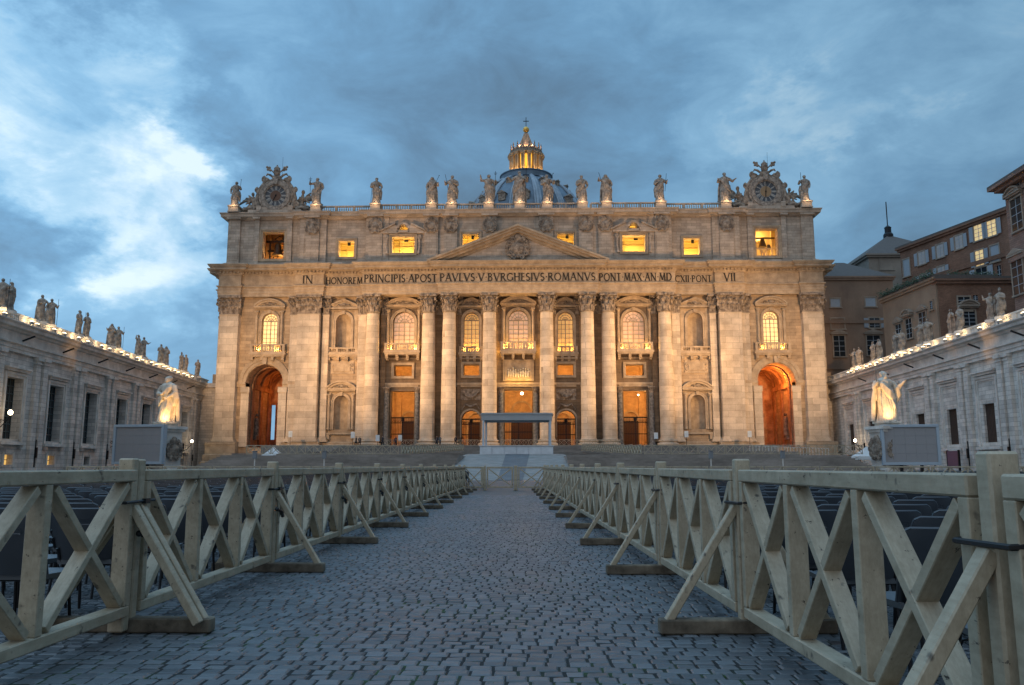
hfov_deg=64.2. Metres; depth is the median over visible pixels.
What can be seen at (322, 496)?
wooden barrier
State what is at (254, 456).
loudspeaker post
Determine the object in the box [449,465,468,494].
barrier stand
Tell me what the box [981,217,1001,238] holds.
window
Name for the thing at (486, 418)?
canopy
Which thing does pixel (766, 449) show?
wooden barrier
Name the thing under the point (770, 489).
chair
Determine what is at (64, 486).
chair
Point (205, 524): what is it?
chair
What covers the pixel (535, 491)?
barrier stand
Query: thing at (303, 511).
chair
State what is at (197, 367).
parapet statue
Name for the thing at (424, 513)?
barrier stand
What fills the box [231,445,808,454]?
terrace paving
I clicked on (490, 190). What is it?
roof statue
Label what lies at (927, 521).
chair
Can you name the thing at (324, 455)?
loudspeaker post
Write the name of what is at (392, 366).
window frame
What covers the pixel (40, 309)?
parapet statue
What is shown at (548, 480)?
wooden barrier
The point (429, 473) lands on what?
wooden barrier
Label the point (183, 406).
window
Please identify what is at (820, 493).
chair
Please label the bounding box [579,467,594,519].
wooden barrier
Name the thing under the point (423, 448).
wooden barrier
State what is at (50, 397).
window
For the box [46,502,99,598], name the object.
chair
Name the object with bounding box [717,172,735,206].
roof statue
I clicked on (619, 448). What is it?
wooden barrier
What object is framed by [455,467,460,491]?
wooden barrier
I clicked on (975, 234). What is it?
window
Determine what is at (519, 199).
roof statue
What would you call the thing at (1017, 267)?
window
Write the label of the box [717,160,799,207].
roof clock
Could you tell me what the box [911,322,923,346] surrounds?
parapet statue
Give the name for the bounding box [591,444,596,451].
wooden barrier
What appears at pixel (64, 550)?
chair
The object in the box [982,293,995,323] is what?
parapet statue
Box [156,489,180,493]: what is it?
chair
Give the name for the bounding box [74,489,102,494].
chair
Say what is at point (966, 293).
terrace building
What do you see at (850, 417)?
window
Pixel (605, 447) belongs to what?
wooden barrier
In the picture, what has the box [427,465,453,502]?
barrier stand
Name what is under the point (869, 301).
window
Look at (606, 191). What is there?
roof statue
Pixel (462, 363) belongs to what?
window frame
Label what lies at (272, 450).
tent
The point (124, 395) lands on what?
window
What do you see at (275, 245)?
belfry window
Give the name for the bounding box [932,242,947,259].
window
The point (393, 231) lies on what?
attic window
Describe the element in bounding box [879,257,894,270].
window
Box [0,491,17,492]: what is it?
chair
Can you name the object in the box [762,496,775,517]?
chair
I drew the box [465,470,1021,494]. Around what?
ground
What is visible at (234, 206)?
roof statue
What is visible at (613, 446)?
wooden barrier
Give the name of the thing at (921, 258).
window
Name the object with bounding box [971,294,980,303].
window
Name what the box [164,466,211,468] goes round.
wooden barrier
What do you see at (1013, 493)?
wooden barrier
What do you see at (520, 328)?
window
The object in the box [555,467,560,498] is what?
wooden barrier
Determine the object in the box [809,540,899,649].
chair
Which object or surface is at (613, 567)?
barrier stand
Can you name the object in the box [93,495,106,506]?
chair
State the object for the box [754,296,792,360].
window
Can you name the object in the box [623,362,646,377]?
window frame
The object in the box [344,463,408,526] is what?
barrier stand
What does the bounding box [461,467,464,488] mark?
wooden barrier
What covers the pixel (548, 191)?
roof statue
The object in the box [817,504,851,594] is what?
chair
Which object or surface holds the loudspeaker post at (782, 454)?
on the ground
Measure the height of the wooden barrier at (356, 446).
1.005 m
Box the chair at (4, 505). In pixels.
[0,502,58,578]
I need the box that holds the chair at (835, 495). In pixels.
[826,494,843,496]
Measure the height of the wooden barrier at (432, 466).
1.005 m
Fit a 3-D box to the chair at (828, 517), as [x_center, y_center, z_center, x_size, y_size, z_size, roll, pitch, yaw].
[2.237,1.689,6.237,0.493,0.834,0.546,-1,-9,4]
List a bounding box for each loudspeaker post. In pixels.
[252,451,256,468]
[322,451,326,465]
[708,450,712,465]
[780,450,785,465]
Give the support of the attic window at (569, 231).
in the basilica
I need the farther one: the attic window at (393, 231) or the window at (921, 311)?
the attic window at (393, 231)
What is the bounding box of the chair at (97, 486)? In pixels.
[94,485,112,488]
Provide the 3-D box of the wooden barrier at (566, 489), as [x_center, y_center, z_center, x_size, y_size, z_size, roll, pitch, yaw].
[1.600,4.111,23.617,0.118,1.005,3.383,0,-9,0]
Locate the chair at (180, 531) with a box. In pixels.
[154,499,214,583]
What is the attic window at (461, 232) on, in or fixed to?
in the basilica
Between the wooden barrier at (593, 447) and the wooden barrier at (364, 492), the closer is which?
the wooden barrier at (364, 492)
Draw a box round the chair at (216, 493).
[200,491,222,551]
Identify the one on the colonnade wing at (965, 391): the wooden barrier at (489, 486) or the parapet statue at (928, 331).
the parapet statue at (928, 331)
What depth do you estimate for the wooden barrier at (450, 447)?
116.38 m
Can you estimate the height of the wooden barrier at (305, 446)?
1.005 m
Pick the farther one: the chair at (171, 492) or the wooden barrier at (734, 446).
the wooden barrier at (734, 446)
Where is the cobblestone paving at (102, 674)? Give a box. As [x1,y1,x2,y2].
[0,495,970,684]
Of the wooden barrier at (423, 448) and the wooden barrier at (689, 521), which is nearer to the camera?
the wooden barrier at (689, 521)
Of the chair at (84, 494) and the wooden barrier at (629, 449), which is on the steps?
the wooden barrier at (629, 449)
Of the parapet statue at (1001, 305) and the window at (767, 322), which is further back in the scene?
the window at (767, 322)
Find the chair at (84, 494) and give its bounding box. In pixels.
[77,491,107,497]
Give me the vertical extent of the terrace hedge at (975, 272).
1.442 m
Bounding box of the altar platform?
[480,446,553,453]
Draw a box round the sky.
[0,0,1023,439]
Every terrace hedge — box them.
[876,269,936,297]
[946,270,999,275]
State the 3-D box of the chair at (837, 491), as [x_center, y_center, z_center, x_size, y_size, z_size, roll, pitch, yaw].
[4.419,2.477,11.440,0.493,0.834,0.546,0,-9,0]
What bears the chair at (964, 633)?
on the cobblestone paving at (102, 674)
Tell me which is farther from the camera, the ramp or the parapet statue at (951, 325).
the parapet statue at (951, 325)
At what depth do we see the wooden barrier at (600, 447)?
111.45 m
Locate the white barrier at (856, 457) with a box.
[848,456,871,463]
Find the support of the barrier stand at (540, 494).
on the cobblestone paving at (102, 674)
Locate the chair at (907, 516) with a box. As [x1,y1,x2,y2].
[848,510,921,613]
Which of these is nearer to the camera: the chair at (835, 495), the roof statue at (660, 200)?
the chair at (835, 495)
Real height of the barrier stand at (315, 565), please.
1.199 m
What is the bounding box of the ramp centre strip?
[497,454,528,480]
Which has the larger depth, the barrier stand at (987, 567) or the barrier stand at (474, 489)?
the barrier stand at (474, 489)
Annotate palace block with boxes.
[823,263,895,374]
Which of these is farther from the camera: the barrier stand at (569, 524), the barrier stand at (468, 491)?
the barrier stand at (468, 491)
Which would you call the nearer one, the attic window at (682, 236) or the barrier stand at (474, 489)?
the barrier stand at (474, 489)
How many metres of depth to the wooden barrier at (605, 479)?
13.59 m
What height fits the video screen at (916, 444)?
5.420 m
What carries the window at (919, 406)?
in the colonnade wing at (965, 391)
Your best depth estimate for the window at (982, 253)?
151.67 m
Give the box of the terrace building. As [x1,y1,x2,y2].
[932,276,1015,336]
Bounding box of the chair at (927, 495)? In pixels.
[921,494,957,507]
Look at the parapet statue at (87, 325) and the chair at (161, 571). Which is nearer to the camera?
the chair at (161, 571)
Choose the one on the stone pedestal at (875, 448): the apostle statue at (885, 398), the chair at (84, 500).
the apostle statue at (885, 398)
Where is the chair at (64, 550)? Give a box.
[56,508,113,608]
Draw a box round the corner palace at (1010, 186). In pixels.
[987,164,1023,310]
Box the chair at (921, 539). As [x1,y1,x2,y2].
[886,527,962,671]
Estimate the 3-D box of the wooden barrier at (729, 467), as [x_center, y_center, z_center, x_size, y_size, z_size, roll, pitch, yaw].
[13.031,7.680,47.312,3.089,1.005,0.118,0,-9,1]
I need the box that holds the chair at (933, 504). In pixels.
[892,500,937,512]
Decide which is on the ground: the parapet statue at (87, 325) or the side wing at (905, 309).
the side wing at (905, 309)
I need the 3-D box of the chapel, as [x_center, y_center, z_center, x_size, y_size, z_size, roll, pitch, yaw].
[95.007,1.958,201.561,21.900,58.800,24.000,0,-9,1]
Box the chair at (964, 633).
[958,624,968,645]
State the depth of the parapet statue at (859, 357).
138.98 m
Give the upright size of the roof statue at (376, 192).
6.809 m
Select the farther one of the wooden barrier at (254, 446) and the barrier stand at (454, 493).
the wooden barrier at (254, 446)
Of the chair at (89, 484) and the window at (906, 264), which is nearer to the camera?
the chair at (89, 484)
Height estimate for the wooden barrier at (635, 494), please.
1.005 m
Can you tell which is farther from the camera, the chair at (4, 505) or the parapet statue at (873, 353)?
the parapet statue at (873, 353)
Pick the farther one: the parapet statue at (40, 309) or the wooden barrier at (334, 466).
the parapet statue at (40, 309)
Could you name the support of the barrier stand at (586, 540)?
on the cobblestone paving at (102, 674)
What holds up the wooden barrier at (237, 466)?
on the ground
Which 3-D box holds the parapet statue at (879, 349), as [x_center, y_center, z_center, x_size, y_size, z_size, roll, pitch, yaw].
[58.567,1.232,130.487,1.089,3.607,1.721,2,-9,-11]
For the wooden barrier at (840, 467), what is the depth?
47.21 m
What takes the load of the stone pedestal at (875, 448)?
on the ground
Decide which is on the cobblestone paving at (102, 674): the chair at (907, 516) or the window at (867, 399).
the chair at (907, 516)
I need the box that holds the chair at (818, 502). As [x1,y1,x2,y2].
[812,500,828,570]
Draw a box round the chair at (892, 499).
[888,496,895,502]
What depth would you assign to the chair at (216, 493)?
10.60 m
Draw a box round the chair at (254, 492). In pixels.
[245,491,285,555]
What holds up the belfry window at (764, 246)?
in the basilica
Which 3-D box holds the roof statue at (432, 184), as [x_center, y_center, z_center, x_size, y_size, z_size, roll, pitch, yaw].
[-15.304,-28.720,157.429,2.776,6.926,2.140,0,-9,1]
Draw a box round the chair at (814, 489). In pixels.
[810,488,823,491]
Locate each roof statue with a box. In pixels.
[227,179,241,211]
[309,177,323,210]
[369,178,382,208]
[425,175,439,208]
[444,174,458,208]
[480,171,496,207]
[507,168,527,207]
[540,173,554,207]
[576,175,587,207]
[597,172,612,207]
[653,174,667,206]
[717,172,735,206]
[798,172,812,207]
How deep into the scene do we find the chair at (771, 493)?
10.40 m
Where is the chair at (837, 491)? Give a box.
[817,489,844,493]
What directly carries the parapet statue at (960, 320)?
on the colonnade wing at (965, 391)
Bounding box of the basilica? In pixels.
[199,121,839,464]
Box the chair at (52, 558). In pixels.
[0,508,66,607]
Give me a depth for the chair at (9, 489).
11.60 m
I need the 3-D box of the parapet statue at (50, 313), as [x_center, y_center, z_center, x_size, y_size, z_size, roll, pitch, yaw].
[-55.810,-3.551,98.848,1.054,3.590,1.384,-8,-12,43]
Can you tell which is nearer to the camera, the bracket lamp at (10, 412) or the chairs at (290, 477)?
the chairs at (290, 477)
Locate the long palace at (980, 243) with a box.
[895,206,1010,284]
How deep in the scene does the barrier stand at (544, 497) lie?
28.65 m
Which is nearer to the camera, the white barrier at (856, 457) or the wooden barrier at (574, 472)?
the wooden barrier at (574, 472)
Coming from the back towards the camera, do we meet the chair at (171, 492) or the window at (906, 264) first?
the window at (906, 264)
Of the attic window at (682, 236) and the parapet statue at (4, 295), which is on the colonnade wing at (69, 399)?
the parapet statue at (4, 295)
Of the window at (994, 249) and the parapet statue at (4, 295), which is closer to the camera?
the parapet statue at (4, 295)
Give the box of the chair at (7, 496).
[0,495,52,565]
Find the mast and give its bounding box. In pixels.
[883,202,892,238]
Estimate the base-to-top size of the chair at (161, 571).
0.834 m
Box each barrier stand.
[52,458,214,632]
[211,462,324,572]
[306,463,377,543]
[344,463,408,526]
[381,464,428,516]
[397,464,442,508]
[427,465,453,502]
[440,465,461,497]
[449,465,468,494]
[455,465,472,492]
[461,465,476,490]
[532,465,546,490]
[534,465,548,492]
[536,465,554,495]
[539,465,559,498]
[543,464,567,503]
[549,464,575,509]
[555,464,586,516]
[565,463,605,528]
[580,463,653,544]
[606,461,721,574]
[658,459,838,634]
[903,451,1023,684]
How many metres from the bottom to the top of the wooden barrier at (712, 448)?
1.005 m
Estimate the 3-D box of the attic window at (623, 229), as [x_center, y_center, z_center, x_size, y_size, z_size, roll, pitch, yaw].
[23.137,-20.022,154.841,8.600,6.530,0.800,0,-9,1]
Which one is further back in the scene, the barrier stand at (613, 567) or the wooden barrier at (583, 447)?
the wooden barrier at (583, 447)
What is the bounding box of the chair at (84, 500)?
[46,498,92,583]
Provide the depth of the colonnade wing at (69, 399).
104.28 m
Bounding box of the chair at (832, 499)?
[813,496,842,503]
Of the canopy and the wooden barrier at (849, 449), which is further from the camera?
the canopy
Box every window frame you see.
[391,363,413,378]
[461,362,480,377]
[556,361,575,377]
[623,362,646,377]
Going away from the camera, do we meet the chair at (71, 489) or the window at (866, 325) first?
the chair at (71, 489)
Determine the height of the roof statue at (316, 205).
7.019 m
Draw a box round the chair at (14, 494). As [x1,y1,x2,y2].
[0,493,49,553]
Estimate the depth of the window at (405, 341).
155.95 m
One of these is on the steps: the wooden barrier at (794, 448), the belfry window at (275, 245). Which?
the wooden barrier at (794, 448)
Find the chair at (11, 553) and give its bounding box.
[0,514,70,614]
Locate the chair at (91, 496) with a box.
[88,493,107,500]
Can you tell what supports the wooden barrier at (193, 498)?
attached to the barrier stand at (197, 619)
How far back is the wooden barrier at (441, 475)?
27.74 m
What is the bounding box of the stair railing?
[749,445,828,454]
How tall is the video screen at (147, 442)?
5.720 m
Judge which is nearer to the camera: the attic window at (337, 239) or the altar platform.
the altar platform
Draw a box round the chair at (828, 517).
[773,510,837,613]
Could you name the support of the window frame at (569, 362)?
in the basilica
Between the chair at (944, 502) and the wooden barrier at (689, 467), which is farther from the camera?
the wooden barrier at (689, 467)
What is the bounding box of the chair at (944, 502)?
[912,496,951,509]
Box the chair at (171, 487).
[167,486,181,488]
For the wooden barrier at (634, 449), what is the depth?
91.23 m
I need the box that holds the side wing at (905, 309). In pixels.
[878,274,992,355]
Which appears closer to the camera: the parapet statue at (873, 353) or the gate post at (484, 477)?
the gate post at (484, 477)
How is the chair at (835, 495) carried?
on the cobblestone paving at (102, 674)
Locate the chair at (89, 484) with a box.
[86,483,105,485]
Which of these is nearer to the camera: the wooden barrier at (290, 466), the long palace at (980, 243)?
the wooden barrier at (290, 466)
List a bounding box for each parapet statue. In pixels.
[0,278,10,311]
[7,282,16,314]
[34,295,52,324]
[45,299,58,327]
[74,310,83,337]
[82,312,91,340]
[106,324,115,348]
[114,326,124,350]
[134,335,141,357]
[140,337,150,359]
[157,344,164,365]
[163,346,169,367]
[178,352,184,372]
[183,354,188,373]
[194,360,200,377]
[849,348,856,369]
[855,347,863,367]
[869,341,875,363]
[872,339,883,361]
[891,332,898,355]
[895,330,905,353]
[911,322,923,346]
[923,319,934,344]
[946,308,956,336]
[954,305,964,333]
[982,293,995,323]
[991,287,1006,319]
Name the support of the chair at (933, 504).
on the cobblestone paving at (102, 674)
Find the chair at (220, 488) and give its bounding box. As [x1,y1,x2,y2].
[212,487,223,490]
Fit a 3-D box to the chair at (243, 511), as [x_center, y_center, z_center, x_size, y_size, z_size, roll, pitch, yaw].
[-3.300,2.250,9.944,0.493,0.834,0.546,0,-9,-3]
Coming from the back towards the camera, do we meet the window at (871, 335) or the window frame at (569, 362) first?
the window at (871, 335)
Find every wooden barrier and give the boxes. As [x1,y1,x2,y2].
[0,470,136,663]
[66,466,113,469]
[115,466,162,469]
[136,468,273,610]
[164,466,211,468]
[213,466,260,468]
[246,445,270,453]
[262,466,310,467]
[271,445,296,453]
[275,468,340,559]
[297,445,321,453]
[312,466,359,467]
[323,445,347,453]
[341,467,379,534]
[348,445,372,453]
[361,466,409,471]
[374,445,398,453]
[379,467,403,519]
[401,445,410,453]
[404,467,421,510]
[410,444,418,453]
[411,466,457,470]
[419,444,426,452]
[422,467,435,503]
[427,444,434,452]
[434,444,440,451]
[436,467,445,497]
[441,444,447,451]
[447,444,452,451]
[447,467,454,493]
[453,444,458,450]
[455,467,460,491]
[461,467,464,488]
[465,467,483,487]
[487,467,512,487]
[518,467,542,487]
[544,467,546,488]
[547,467,549,491]
[550,467,554,494]
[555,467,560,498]
[562,467,569,504]
[569,467,579,510]
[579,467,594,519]
[581,444,585,450]
[586,444,591,450]
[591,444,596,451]
[595,467,617,535]
[597,444,602,451]
[601,466,652,467]
[603,444,609,451]
[609,444,616,452]
[616,444,623,452]
[618,468,657,560]
[624,444,632,453]
[632,444,641,453]
[644,445,669,453]
[658,468,737,612]
[666,466,707,468]
[671,445,697,453]
[698,445,724,453]
[709,466,763,469]
[726,445,752,453]
[738,470,993,684]
[753,445,779,453]
[765,466,818,470]
[780,445,807,453]
[808,445,834,453]
[820,466,874,470]
[835,445,862,453]
[875,466,929,471]
[931,466,975,472]
[1001,474,1023,684]
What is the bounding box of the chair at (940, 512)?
[932,509,946,515]
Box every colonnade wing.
[0,307,214,470]
[826,308,1023,470]
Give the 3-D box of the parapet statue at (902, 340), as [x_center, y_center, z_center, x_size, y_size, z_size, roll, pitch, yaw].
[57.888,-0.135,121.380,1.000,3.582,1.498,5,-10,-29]
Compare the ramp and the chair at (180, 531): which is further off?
the ramp
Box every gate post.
[483,465,485,490]
[514,465,515,490]
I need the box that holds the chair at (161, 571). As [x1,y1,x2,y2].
[147,504,182,589]
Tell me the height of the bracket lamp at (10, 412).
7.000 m
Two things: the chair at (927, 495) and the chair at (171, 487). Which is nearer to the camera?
the chair at (927, 495)
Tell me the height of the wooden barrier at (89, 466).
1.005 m
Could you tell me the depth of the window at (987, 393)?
96.59 m
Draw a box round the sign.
[684,431,687,444]
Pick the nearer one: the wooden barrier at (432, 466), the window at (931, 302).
the wooden barrier at (432, 466)
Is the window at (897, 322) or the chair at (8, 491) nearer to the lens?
the chair at (8, 491)
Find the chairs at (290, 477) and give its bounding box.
[59,472,1023,485]
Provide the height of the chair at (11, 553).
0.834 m
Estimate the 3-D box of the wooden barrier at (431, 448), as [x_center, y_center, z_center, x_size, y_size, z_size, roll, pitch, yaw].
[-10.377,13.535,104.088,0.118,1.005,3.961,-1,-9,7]
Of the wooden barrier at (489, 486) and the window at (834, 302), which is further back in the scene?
the window at (834, 302)
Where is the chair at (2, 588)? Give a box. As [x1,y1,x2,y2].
[1,581,4,596]
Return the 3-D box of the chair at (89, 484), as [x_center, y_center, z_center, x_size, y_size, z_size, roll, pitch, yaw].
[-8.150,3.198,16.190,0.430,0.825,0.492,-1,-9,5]
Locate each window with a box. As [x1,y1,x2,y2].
[0,365,32,466]
[42,374,71,466]
[79,383,104,465]
[112,390,132,465]
[139,396,155,424]
[180,404,192,465]
[248,298,285,361]
[258,229,286,261]
[335,238,356,259]
[381,222,424,255]
[383,297,421,360]
[457,297,482,361]
[460,231,481,245]
[500,296,536,359]
[554,296,579,360]
[555,230,576,245]
[611,220,655,253]
[615,296,653,359]
[681,235,702,256]
[752,225,782,258]
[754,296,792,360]
[829,297,841,307]
[830,317,846,329]
[830,329,847,357]
[841,401,856,455]
[860,396,874,464]
[863,329,882,355]
[864,296,877,307]
[864,317,883,328]
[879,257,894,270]
[892,317,902,333]
[900,309,913,340]
[902,257,911,278]
[906,384,927,465]
[914,249,928,266]
[915,305,926,323]
[928,299,934,311]
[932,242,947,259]
[933,264,948,273]
[935,377,962,453]
[950,233,966,251]
[956,295,973,311]
[958,299,979,326]
[968,222,987,242]
[969,264,992,274]
[969,368,1002,450]
[970,248,988,268]
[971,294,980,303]
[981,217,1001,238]
[989,242,1001,263]
[995,263,1002,275]
[1002,185,1023,234]
[1006,248,1023,297]
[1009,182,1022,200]
[1011,361,1023,450]
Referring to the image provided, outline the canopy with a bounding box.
[480,413,552,445]
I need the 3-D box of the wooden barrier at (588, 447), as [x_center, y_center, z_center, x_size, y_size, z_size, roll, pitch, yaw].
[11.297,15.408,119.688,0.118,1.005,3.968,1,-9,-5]
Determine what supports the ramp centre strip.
on the ramp
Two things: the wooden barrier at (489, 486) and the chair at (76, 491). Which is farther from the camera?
the wooden barrier at (489, 486)
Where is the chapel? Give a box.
[848,236,910,287]
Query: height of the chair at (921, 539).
0.834 m
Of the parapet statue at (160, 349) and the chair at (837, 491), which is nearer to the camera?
the chair at (837, 491)
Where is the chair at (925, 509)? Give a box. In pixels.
[885,504,931,590]
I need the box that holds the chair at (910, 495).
[891,492,921,498]
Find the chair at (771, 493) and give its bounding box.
[761,491,777,496]
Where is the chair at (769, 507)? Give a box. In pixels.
[760,504,773,554]
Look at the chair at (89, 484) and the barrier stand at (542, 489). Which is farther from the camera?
the barrier stand at (542, 489)
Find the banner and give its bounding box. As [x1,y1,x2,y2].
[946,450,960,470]
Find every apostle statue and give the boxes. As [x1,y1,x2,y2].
[153,376,179,425]
[871,369,905,425]
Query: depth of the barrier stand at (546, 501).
25.29 m
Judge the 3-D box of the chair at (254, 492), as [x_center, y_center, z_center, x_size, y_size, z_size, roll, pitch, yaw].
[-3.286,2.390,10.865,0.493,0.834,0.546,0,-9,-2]
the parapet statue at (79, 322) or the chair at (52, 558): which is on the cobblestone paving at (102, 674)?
the chair at (52, 558)
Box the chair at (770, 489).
[760,488,778,490]
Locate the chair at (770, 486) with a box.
[759,485,779,487]
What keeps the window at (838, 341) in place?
in the palace block
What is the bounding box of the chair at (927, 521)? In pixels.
[893,516,944,648]
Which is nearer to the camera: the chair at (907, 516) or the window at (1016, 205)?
the chair at (907, 516)
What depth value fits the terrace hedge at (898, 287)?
142.30 m
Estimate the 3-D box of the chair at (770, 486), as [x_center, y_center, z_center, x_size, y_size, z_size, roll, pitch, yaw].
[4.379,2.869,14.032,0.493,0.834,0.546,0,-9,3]
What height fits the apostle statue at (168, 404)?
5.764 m
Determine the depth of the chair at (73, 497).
8.96 m
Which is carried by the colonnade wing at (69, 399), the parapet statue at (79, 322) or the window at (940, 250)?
the parapet statue at (79, 322)
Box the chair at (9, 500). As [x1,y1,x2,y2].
[0,498,56,567]
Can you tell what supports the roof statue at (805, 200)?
on the basilica
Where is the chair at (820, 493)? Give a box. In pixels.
[811,491,831,495]
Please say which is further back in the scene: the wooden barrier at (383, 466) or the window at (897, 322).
the window at (897, 322)
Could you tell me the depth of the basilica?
153.90 m
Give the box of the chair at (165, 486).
[158,485,179,487]
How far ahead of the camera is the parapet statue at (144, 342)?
127.96 m
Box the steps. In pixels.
[188,451,884,471]
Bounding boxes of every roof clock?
[239,165,322,211]
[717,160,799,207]
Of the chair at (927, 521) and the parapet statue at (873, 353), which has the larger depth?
the parapet statue at (873, 353)
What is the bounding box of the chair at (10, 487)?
[1,487,20,488]
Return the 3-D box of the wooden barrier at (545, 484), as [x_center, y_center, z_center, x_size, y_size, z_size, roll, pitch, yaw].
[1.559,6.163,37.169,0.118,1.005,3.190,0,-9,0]
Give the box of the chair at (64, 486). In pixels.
[61,485,83,488]
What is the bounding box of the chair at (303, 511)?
[282,487,310,542]
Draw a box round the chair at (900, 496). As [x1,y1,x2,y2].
[887,494,907,499]
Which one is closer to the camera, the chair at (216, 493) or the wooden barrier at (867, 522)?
the wooden barrier at (867, 522)
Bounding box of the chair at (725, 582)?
[719,501,769,588]
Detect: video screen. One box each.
[111,424,166,467]
[879,424,941,471]
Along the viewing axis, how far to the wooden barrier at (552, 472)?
30.75 m
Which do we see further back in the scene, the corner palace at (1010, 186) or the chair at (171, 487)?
the corner palace at (1010, 186)
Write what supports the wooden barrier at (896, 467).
on the ground
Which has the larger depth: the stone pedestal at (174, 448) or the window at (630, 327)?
the window at (630, 327)
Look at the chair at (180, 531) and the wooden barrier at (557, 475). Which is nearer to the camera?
the chair at (180, 531)
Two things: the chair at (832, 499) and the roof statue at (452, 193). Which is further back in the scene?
the roof statue at (452, 193)
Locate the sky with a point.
(127, 127)
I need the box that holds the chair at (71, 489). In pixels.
[66,487,91,492]
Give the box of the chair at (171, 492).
[164,491,179,494]
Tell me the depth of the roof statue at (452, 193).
156.76 m
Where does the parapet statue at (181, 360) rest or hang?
on the colonnade wing at (69, 399)
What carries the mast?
on the chapel
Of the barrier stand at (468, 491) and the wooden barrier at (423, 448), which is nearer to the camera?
the barrier stand at (468, 491)
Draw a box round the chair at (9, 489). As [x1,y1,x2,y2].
[0,489,18,490]
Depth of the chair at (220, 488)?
12.41 m
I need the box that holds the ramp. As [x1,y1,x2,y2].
[417,454,567,480]
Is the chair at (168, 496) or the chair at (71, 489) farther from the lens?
the chair at (71, 489)
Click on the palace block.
(853, 316)
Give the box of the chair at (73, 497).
[49,495,83,535]
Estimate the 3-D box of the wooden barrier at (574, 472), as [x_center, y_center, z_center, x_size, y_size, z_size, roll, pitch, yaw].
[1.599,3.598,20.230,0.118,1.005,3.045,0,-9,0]
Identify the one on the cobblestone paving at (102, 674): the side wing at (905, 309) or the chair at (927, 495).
the chair at (927, 495)
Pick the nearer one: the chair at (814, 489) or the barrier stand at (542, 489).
the chair at (814, 489)
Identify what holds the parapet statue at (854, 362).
on the colonnade wing at (965, 391)
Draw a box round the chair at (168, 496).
[159,495,181,549]
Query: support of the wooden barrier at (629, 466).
on the ground
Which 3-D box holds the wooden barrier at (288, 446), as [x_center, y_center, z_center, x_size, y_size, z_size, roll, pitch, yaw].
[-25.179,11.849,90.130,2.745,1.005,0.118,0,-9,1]
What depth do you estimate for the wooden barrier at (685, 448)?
88.97 m
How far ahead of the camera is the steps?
84.69 m
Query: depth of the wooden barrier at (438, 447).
107.93 m
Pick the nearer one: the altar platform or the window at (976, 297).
the altar platform
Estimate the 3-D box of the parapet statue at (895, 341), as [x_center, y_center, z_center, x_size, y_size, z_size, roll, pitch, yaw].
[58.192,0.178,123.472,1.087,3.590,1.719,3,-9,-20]
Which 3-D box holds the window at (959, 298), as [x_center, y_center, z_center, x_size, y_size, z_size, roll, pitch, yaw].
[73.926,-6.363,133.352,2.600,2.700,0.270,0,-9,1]
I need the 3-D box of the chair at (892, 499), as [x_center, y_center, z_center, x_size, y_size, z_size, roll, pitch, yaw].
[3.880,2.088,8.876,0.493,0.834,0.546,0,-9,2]
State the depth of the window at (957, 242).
156.81 m
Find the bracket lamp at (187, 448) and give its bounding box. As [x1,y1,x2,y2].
[183,440,192,459]
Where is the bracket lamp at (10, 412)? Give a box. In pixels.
[0,408,12,426]
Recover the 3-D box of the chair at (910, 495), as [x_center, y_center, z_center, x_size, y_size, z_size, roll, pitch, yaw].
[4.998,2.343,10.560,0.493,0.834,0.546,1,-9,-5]
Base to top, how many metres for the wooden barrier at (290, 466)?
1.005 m
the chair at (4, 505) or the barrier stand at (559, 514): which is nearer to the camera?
the chair at (4, 505)
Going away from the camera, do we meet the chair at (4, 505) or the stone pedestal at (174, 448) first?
the chair at (4, 505)
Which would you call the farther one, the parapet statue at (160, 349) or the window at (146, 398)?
the parapet statue at (160, 349)
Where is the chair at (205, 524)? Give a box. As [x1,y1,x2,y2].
[202,496,228,568]
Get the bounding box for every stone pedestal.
[149,426,187,468]
[864,425,910,470]
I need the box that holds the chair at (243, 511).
[219,493,260,557]
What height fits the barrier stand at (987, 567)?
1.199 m
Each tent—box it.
[263,447,280,454]
[853,447,870,459]
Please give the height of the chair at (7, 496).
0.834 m
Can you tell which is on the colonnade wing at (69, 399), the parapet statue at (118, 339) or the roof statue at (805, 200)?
the parapet statue at (118, 339)
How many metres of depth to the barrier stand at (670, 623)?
5.68 m
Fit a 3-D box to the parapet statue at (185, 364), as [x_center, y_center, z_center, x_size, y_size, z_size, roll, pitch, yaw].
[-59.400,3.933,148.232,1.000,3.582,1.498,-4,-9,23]

